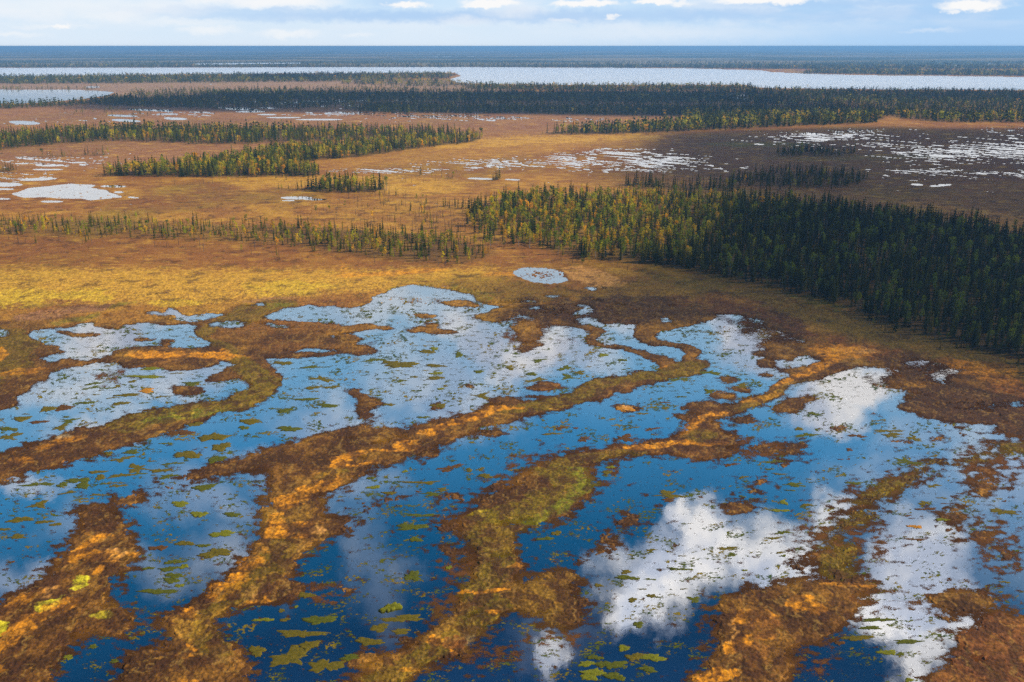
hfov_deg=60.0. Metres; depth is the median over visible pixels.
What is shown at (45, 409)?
moss islet
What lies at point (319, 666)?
moss islet
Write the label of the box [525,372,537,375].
moss islet
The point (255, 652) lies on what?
moss islet
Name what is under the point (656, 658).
moss islet
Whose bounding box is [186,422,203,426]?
moss islet
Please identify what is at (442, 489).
moss islet
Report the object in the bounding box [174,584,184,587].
moss islet
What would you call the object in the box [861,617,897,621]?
moss islet
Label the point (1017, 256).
birch
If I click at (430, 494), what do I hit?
moss islet
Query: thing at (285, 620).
moss islet
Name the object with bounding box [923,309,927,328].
spruce
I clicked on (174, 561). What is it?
moss islet
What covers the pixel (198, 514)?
moss islet
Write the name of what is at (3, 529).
moss islet
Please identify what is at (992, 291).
spruce
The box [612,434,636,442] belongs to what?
moss islet
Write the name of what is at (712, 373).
moss islet
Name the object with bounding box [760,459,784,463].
moss islet
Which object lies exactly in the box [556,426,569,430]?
moss islet
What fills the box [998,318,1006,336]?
birch
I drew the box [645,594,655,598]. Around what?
moss islet
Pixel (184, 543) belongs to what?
moss islet
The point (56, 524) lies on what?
moss islet
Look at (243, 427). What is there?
moss islet
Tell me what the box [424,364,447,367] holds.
moss islet
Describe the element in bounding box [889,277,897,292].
birch
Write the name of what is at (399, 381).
moss islet
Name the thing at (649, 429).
moss islet
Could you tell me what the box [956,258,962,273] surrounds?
birch
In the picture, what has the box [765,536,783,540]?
moss islet
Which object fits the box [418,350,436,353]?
moss islet
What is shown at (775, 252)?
birch
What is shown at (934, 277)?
birch
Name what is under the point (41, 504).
moss islet
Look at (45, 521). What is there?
moss islet
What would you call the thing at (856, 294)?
spruce
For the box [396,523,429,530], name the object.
moss islet
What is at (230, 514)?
moss islet
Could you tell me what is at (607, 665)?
moss islet
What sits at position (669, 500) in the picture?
moss islet
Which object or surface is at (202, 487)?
moss islet
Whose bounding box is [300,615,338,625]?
moss islet
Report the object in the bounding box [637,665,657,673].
moss islet
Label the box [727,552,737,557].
moss islet
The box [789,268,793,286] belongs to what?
spruce
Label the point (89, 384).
moss islet
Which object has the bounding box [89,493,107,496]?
moss islet
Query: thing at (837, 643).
moss islet
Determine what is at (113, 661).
moss islet
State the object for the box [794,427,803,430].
moss islet
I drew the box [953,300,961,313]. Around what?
birch
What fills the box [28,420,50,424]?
moss islet
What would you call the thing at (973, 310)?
birch
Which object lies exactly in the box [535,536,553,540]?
moss islet
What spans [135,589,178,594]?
moss islet
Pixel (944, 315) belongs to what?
spruce
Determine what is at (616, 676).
moss islet
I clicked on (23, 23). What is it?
sky
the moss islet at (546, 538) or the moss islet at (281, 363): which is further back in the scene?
the moss islet at (281, 363)
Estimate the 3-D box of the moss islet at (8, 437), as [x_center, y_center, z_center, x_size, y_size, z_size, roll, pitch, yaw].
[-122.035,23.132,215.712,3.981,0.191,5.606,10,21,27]
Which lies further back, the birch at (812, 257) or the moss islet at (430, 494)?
the birch at (812, 257)
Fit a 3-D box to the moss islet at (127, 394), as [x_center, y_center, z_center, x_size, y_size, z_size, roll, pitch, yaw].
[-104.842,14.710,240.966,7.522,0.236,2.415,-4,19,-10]
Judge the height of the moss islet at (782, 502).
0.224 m
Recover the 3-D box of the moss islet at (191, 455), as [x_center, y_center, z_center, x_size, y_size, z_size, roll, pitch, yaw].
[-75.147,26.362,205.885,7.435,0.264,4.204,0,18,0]
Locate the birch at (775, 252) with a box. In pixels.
[773,245,780,257]
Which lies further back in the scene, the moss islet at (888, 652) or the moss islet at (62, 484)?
the moss islet at (62, 484)
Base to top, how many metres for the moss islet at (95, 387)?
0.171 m
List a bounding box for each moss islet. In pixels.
[0,427,17,430]
[0,432,23,440]
[0,528,11,531]
[4,516,34,523]
[7,534,26,539]
[11,416,32,421]
[15,482,55,486]
[24,500,48,508]
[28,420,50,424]
[34,520,56,523]
[39,406,57,412]
[48,523,61,526]
[51,424,69,430]
[55,404,75,411]
[56,481,68,487]
[56,490,77,495]
[60,418,81,424]
[63,655,73,660]
[64,478,90,483]
[74,480,88,489]
[77,401,96,404]
[80,385,98,390]
[84,382,103,385]
[87,644,97,649]
[88,470,109,474]
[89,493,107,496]
[95,474,105,480]
[106,455,136,462]
[106,473,136,478]
[107,484,129,487]
[108,659,118,663]
[112,393,139,396]
[112,402,131,405]
[120,449,139,454]
[123,375,162,378]
[126,463,150,473]
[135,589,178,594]
[137,388,153,393]
[138,367,162,370]
[142,567,155,570]
[147,545,168,550]
[148,469,172,473]
[157,566,178,572]
[159,462,184,465]
[159,473,180,479]
[163,429,196,435]
[163,559,186,564]
[163,572,182,578]
[163,578,180,584]
[171,500,189,507]
[172,451,203,458]
[173,540,195,545]
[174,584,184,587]
[178,564,188,569]
[181,381,202,385]
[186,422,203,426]
[190,484,217,490]
[190,511,208,517]
[194,544,211,547]
[196,548,231,559]
[197,432,232,441]
[207,456,227,463]
[207,530,235,537]
[211,442,231,451]
[222,512,241,517]
[237,426,248,429]
[238,419,259,424]
[248,645,266,657]
[250,618,274,621]
[267,645,311,667]
[272,361,292,365]
[275,426,302,431]
[275,630,329,638]
[278,408,293,413]
[279,618,290,621]
[293,398,320,400]
[298,592,315,598]
[298,640,320,650]
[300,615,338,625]
[301,366,318,368]
[304,386,319,389]
[306,375,335,382]
[306,659,345,673]
[316,403,340,407]
[323,385,341,388]
[338,654,358,660]
[354,637,385,646]
[361,358,387,361]
[364,485,380,489]
[369,623,388,633]
[377,614,425,622]
[378,601,402,612]
[380,491,397,495]
[381,361,399,363]
[384,362,419,367]
[390,628,411,635]
[394,379,409,382]
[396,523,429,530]
[399,481,440,484]
[402,570,422,581]
[404,513,441,517]
[409,536,423,541]
[416,416,430,418]
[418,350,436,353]
[418,491,442,496]
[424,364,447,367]
[426,376,445,379]
[428,403,445,408]
[433,487,448,492]
[435,463,464,472]
[455,351,462,357]
[468,392,489,400]
[476,473,493,478]
[523,377,548,382]
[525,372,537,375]
[531,359,548,363]
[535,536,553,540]
[541,432,563,435]
[550,530,561,535]
[556,365,572,370]
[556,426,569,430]
[560,373,577,380]
[572,370,586,374]
[577,436,590,442]
[577,660,594,667]
[577,668,607,681]
[587,655,604,660]
[594,660,628,670]
[601,470,612,474]
[601,672,625,681]
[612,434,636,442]
[614,575,640,580]
[615,406,635,411]
[618,644,630,651]
[621,570,631,574]
[624,652,644,661]
[628,597,637,602]
[632,621,643,628]
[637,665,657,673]
[640,653,667,662]
[643,427,661,431]
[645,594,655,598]
[650,490,686,497]
[661,498,674,502]
[666,567,694,570]
[667,377,692,381]
[685,596,700,603]
[699,370,721,375]
[704,389,715,393]
[715,546,737,550]
[720,463,739,467]
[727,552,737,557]
[735,383,748,387]
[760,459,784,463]
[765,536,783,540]
[768,509,789,511]
[775,531,793,534]
[779,500,787,505]
[782,482,806,487]
[793,433,820,437]
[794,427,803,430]
[834,641,844,645]
[840,635,875,641]
[843,481,863,484]
[847,433,867,437]
[858,626,882,629]
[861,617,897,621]
[872,429,905,432]
[875,650,895,655]
[880,432,904,437]
[893,458,925,465]
[893,639,925,644]
[903,538,927,541]
[905,435,922,441]
[905,525,921,528]
[905,678,913,681]
[914,507,936,510]
[917,501,929,505]
[925,484,941,488]
[935,518,948,521]
[989,508,1019,514]
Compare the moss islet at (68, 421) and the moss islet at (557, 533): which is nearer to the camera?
the moss islet at (557, 533)
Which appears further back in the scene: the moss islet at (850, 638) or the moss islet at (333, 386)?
the moss islet at (333, 386)
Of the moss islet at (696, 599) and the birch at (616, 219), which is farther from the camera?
the birch at (616, 219)
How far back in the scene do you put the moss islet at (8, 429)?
219.21 m
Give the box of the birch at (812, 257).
[810,253,817,261]
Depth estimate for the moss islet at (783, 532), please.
172.80 m
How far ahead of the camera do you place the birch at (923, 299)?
313.54 m
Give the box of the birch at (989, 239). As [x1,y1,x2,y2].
[986,234,994,252]
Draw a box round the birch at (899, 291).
[896,288,902,297]
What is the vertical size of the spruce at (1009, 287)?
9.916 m
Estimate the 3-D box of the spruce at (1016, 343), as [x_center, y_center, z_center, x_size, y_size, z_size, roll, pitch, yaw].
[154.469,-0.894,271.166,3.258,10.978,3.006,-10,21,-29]
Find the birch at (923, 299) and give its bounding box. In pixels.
[920,295,925,304]
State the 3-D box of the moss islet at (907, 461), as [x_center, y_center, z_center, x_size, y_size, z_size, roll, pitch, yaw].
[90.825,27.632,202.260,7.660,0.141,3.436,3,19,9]
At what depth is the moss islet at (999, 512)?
180.58 m
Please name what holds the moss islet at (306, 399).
on the water
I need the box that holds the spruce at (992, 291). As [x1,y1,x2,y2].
[988,280,994,307]
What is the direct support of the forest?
on the ground
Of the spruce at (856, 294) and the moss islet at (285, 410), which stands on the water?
the moss islet at (285, 410)
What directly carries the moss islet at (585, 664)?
on the water
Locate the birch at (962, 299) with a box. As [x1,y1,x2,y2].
[959,297,965,310]
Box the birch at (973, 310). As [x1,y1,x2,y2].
[970,306,977,324]
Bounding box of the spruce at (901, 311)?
[898,296,904,317]
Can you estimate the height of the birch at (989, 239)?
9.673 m
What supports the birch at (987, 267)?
on the ground
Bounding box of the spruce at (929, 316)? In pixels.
[927,300,932,325]
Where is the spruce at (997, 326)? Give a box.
[994,312,999,335]
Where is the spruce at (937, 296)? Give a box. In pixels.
[933,286,939,307]
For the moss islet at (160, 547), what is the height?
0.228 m
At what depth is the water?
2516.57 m
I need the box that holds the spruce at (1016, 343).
[1010,321,1019,351]
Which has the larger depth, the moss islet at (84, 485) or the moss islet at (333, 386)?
the moss islet at (333, 386)
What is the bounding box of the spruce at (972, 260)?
[967,254,973,273]
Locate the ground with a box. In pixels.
[0,47,1023,681]
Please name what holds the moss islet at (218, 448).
on the water
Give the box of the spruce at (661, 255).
[659,243,664,262]
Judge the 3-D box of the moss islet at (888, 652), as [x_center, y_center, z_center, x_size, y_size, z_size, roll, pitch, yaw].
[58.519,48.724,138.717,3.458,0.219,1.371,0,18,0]
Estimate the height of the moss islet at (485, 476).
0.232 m
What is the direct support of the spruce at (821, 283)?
on the ground
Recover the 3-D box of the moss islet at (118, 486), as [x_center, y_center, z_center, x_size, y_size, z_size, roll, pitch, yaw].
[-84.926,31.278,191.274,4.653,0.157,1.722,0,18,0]
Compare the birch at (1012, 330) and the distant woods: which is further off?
the distant woods
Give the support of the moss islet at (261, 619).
on the water
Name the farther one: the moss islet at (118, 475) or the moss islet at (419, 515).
the moss islet at (118, 475)
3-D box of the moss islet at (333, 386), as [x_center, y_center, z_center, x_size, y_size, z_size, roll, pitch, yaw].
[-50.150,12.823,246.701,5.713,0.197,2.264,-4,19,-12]
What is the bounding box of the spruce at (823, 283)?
[818,270,824,295]
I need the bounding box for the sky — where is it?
[0,0,1023,47]
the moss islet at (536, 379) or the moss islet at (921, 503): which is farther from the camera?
the moss islet at (536, 379)
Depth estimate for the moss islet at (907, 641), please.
141.15 m
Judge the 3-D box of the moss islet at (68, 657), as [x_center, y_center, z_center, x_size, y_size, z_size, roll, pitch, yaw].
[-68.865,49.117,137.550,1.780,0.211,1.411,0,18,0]
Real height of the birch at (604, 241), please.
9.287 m
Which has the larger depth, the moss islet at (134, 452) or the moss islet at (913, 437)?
the moss islet at (913, 437)
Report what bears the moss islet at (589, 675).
on the water
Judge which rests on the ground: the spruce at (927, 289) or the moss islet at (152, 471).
the spruce at (927, 289)
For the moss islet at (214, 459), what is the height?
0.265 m
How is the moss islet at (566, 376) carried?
on the water
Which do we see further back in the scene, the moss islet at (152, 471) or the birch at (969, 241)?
the birch at (969, 241)
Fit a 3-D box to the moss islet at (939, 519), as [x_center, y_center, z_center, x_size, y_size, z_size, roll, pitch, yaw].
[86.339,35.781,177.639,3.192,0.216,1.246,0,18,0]
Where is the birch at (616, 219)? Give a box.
[612,216,618,228]
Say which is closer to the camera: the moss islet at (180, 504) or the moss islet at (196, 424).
the moss islet at (180, 504)
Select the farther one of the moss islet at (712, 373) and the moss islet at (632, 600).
the moss islet at (712, 373)
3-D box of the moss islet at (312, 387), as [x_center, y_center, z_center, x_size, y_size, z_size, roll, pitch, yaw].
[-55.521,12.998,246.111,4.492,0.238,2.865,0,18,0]
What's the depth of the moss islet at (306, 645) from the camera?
140.38 m
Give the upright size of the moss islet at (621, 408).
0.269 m
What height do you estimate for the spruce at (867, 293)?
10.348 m
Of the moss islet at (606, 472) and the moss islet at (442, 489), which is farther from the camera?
the moss islet at (606, 472)
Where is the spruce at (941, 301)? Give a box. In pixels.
[937,289,942,313]
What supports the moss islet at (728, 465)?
on the water
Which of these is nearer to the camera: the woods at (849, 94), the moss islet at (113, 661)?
the moss islet at (113, 661)
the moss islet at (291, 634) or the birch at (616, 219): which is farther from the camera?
the birch at (616, 219)
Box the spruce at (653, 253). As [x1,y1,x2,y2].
[649,240,656,261]
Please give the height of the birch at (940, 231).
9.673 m
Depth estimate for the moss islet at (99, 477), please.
194.75 m
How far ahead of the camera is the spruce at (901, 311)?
305.15 m
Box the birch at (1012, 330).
[1007,328,1016,348]
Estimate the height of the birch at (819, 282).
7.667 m
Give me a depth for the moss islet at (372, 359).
267.43 m
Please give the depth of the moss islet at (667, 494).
187.04 m
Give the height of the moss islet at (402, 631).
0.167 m
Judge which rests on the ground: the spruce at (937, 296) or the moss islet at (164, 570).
the spruce at (937, 296)
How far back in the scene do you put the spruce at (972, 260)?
361.41 m
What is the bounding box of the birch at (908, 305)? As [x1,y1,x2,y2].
[903,300,911,318]
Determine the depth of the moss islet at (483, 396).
240.60 m
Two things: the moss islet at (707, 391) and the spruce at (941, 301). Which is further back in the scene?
the spruce at (941, 301)
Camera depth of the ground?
240.04 m
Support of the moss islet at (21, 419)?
on the water
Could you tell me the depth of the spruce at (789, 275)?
349.74 m
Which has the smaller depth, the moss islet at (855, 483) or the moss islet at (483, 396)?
the moss islet at (855, 483)
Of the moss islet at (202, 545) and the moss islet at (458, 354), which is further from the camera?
the moss islet at (458, 354)
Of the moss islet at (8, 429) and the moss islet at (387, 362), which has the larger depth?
the moss islet at (387, 362)
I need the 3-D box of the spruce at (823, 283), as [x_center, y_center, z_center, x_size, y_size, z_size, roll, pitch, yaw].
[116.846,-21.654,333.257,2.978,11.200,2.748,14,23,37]
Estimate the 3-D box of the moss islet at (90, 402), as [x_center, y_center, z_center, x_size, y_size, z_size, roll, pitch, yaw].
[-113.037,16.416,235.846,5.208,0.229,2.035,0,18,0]
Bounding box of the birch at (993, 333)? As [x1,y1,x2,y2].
[986,330,994,338]
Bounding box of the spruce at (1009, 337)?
[1008,315,1014,341]
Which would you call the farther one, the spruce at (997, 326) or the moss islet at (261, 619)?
the spruce at (997, 326)
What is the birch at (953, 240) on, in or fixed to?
on the ground
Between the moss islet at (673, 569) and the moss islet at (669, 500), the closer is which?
the moss islet at (673, 569)
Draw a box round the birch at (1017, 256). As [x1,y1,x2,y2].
[1012,254,1020,269]
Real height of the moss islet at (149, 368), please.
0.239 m
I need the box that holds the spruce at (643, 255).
[640,238,645,261]
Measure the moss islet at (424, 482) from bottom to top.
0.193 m
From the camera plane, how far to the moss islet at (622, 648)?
139.50 m
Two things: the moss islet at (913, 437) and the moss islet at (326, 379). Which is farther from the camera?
the moss islet at (326, 379)
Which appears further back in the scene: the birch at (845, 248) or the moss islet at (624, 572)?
the birch at (845, 248)
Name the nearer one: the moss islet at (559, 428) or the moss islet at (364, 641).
the moss islet at (364, 641)
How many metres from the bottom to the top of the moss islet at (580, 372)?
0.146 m
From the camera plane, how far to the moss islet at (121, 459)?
203.37 m
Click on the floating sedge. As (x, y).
(520, 574)
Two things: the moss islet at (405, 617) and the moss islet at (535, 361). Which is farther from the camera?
the moss islet at (535, 361)
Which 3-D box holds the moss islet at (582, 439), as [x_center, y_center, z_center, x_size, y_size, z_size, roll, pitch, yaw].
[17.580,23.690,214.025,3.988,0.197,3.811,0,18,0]
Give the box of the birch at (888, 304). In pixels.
[883,298,889,315]
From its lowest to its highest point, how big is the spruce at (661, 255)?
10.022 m
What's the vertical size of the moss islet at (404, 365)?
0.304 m
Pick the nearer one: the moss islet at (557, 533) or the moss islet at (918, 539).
the moss islet at (918, 539)
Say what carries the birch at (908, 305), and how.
on the ground
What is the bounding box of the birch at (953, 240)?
[949,236,955,246]
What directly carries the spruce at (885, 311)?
on the ground
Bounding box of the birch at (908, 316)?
[906,312,911,325]
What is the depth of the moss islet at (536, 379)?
252.19 m
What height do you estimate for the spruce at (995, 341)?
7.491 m
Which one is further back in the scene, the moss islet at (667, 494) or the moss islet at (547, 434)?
the moss islet at (547, 434)
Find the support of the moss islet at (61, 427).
on the water
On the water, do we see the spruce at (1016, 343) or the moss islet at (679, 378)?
the moss islet at (679, 378)
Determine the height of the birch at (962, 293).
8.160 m
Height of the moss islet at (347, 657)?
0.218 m
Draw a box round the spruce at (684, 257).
[682,242,686,264]
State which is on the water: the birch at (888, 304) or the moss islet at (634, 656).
the moss islet at (634, 656)
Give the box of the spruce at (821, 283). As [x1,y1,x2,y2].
[819,271,824,292]
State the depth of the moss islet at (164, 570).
160.82 m
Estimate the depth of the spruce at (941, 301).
308.48 m
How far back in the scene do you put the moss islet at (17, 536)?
171.20 m
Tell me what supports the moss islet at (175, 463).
on the water
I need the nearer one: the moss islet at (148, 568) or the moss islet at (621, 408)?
the moss islet at (148, 568)
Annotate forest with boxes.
[0,119,1023,365]
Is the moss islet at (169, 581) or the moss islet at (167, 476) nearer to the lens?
the moss islet at (169, 581)
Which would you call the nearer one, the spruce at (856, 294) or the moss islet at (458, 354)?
the moss islet at (458, 354)
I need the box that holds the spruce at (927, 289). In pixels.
[925,275,929,296]
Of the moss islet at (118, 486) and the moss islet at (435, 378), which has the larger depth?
the moss islet at (435, 378)
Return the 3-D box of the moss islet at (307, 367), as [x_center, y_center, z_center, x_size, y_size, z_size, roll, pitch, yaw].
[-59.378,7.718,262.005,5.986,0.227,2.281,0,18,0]
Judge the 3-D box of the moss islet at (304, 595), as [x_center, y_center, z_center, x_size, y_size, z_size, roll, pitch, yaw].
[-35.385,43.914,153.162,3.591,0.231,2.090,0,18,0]
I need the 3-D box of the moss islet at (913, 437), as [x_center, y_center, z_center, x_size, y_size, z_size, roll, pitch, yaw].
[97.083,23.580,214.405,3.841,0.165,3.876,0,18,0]
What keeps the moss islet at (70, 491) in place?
on the water
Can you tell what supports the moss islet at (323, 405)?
on the water
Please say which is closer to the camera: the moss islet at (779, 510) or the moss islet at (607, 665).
the moss islet at (607, 665)
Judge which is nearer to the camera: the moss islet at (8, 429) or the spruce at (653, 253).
the moss islet at (8, 429)
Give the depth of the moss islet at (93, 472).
197.51 m
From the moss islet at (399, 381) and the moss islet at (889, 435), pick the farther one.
the moss islet at (399, 381)
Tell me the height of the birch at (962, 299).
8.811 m
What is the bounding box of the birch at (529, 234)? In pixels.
[526,229,531,247]
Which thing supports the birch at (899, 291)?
on the ground
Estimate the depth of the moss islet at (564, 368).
260.70 m
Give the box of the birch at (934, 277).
[931,273,937,289]
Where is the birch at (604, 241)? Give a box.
[602,238,609,249]
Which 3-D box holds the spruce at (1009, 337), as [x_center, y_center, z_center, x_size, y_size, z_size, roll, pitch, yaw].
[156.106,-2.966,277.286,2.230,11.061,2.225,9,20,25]
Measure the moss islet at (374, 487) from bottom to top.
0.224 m
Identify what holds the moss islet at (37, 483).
on the water
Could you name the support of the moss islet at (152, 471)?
on the water
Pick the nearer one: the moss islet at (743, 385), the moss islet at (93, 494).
the moss islet at (93, 494)
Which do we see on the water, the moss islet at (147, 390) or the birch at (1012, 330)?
the moss islet at (147, 390)
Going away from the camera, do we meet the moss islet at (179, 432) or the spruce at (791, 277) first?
the moss islet at (179, 432)
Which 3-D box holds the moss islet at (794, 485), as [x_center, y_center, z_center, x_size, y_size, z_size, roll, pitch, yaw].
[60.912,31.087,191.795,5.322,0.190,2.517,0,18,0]
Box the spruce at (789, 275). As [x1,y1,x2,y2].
[787,260,791,283]
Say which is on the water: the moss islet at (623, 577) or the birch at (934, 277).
the moss islet at (623, 577)
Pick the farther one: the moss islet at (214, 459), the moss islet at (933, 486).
the moss islet at (214, 459)
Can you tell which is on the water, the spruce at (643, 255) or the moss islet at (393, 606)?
the moss islet at (393, 606)
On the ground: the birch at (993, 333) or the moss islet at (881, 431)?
the birch at (993, 333)
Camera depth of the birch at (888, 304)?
305.83 m
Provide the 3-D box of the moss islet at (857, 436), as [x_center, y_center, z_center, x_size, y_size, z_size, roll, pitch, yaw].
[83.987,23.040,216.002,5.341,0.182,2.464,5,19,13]
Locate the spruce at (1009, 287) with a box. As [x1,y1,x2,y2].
[1007,277,1012,296]
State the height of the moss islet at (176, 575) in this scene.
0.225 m
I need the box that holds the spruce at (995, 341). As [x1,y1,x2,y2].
[991,329,997,348]
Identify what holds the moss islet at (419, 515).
on the water
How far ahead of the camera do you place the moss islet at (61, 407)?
232.01 m
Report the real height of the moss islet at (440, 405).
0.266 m
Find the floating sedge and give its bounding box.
[0,286,1023,681]
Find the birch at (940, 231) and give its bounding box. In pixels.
[938,227,944,244]
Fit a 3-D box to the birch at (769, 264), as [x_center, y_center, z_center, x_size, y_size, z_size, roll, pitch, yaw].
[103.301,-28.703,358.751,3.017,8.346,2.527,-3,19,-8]
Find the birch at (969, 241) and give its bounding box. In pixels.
[965,240,972,249]
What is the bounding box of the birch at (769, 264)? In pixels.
[765,260,770,271]
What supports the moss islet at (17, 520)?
on the water
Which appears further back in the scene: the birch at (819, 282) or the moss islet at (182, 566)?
the birch at (819, 282)
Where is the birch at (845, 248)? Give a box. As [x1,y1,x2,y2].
[840,242,848,250]
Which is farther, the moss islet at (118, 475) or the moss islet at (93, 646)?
the moss islet at (118, 475)
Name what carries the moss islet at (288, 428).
on the water
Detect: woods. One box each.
[0,59,1023,103]
[0,97,1023,130]
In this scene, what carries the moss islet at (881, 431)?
on the water
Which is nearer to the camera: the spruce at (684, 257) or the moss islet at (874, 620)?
the moss islet at (874, 620)
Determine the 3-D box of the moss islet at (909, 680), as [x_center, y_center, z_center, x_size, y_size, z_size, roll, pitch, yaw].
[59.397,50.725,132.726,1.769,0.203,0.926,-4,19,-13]
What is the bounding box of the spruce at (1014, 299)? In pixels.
[1008,291,1016,314]
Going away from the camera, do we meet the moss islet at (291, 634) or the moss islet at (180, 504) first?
the moss islet at (291, 634)
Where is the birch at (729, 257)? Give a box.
[725,252,731,270]
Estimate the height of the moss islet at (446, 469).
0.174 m
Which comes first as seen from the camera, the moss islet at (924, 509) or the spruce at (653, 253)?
the moss islet at (924, 509)
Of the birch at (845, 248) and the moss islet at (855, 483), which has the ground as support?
the birch at (845, 248)
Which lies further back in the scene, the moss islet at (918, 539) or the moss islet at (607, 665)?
the moss islet at (918, 539)
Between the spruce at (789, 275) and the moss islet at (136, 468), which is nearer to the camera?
the moss islet at (136, 468)
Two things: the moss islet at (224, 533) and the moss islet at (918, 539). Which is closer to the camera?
the moss islet at (918, 539)
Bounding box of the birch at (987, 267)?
[984,265,990,275]
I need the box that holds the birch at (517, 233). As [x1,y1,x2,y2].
[515,232,521,246]
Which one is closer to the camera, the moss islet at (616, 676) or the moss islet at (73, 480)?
the moss islet at (616, 676)
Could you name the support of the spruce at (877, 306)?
on the ground
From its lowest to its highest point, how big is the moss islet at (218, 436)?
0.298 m
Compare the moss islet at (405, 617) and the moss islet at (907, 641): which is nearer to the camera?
the moss islet at (907, 641)
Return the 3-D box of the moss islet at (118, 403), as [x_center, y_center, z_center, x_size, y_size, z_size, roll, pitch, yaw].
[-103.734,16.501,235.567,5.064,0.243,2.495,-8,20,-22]
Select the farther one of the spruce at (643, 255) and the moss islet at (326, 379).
the spruce at (643, 255)
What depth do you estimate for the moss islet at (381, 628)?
144.47 m
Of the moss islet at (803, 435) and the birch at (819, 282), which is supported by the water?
the moss islet at (803, 435)
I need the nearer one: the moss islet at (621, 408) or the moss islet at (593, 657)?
the moss islet at (593, 657)
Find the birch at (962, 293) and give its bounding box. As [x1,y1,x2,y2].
[957,291,965,301]
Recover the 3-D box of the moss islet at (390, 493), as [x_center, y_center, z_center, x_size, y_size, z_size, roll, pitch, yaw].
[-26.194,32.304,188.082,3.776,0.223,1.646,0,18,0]
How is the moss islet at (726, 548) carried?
on the water
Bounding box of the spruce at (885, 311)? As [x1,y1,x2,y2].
[882,296,887,315]
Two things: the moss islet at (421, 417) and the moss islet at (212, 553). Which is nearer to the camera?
the moss islet at (212, 553)
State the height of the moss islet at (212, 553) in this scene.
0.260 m
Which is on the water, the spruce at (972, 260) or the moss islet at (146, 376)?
the moss islet at (146, 376)
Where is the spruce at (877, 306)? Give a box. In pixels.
[876,285,880,312]
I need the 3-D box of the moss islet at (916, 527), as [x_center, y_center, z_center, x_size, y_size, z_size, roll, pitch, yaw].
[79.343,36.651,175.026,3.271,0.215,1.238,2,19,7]
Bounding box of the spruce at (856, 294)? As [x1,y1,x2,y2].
[853,282,858,304]
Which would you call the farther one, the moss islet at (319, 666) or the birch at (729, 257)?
the birch at (729, 257)
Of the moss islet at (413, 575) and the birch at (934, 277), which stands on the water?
the moss islet at (413, 575)
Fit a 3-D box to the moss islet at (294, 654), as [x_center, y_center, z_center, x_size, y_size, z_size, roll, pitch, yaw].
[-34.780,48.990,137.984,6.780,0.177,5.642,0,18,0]
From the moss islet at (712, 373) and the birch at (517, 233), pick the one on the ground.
the birch at (517, 233)
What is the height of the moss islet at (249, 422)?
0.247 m
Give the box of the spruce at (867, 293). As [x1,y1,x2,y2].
[862,285,869,310]
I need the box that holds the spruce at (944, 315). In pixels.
[940,299,946,321]
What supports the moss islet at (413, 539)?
on the water
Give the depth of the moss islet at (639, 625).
145.27 m
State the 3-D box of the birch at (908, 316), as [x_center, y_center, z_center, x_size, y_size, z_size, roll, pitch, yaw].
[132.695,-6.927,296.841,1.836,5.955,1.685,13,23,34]
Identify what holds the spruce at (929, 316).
on the ground
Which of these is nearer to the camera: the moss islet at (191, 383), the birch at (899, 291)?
the moss islet at (191, 383)
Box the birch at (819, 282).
[815,278,822,292]
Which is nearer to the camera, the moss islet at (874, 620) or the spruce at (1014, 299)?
the moss islet at (874, 620)
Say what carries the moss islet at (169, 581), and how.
on the water

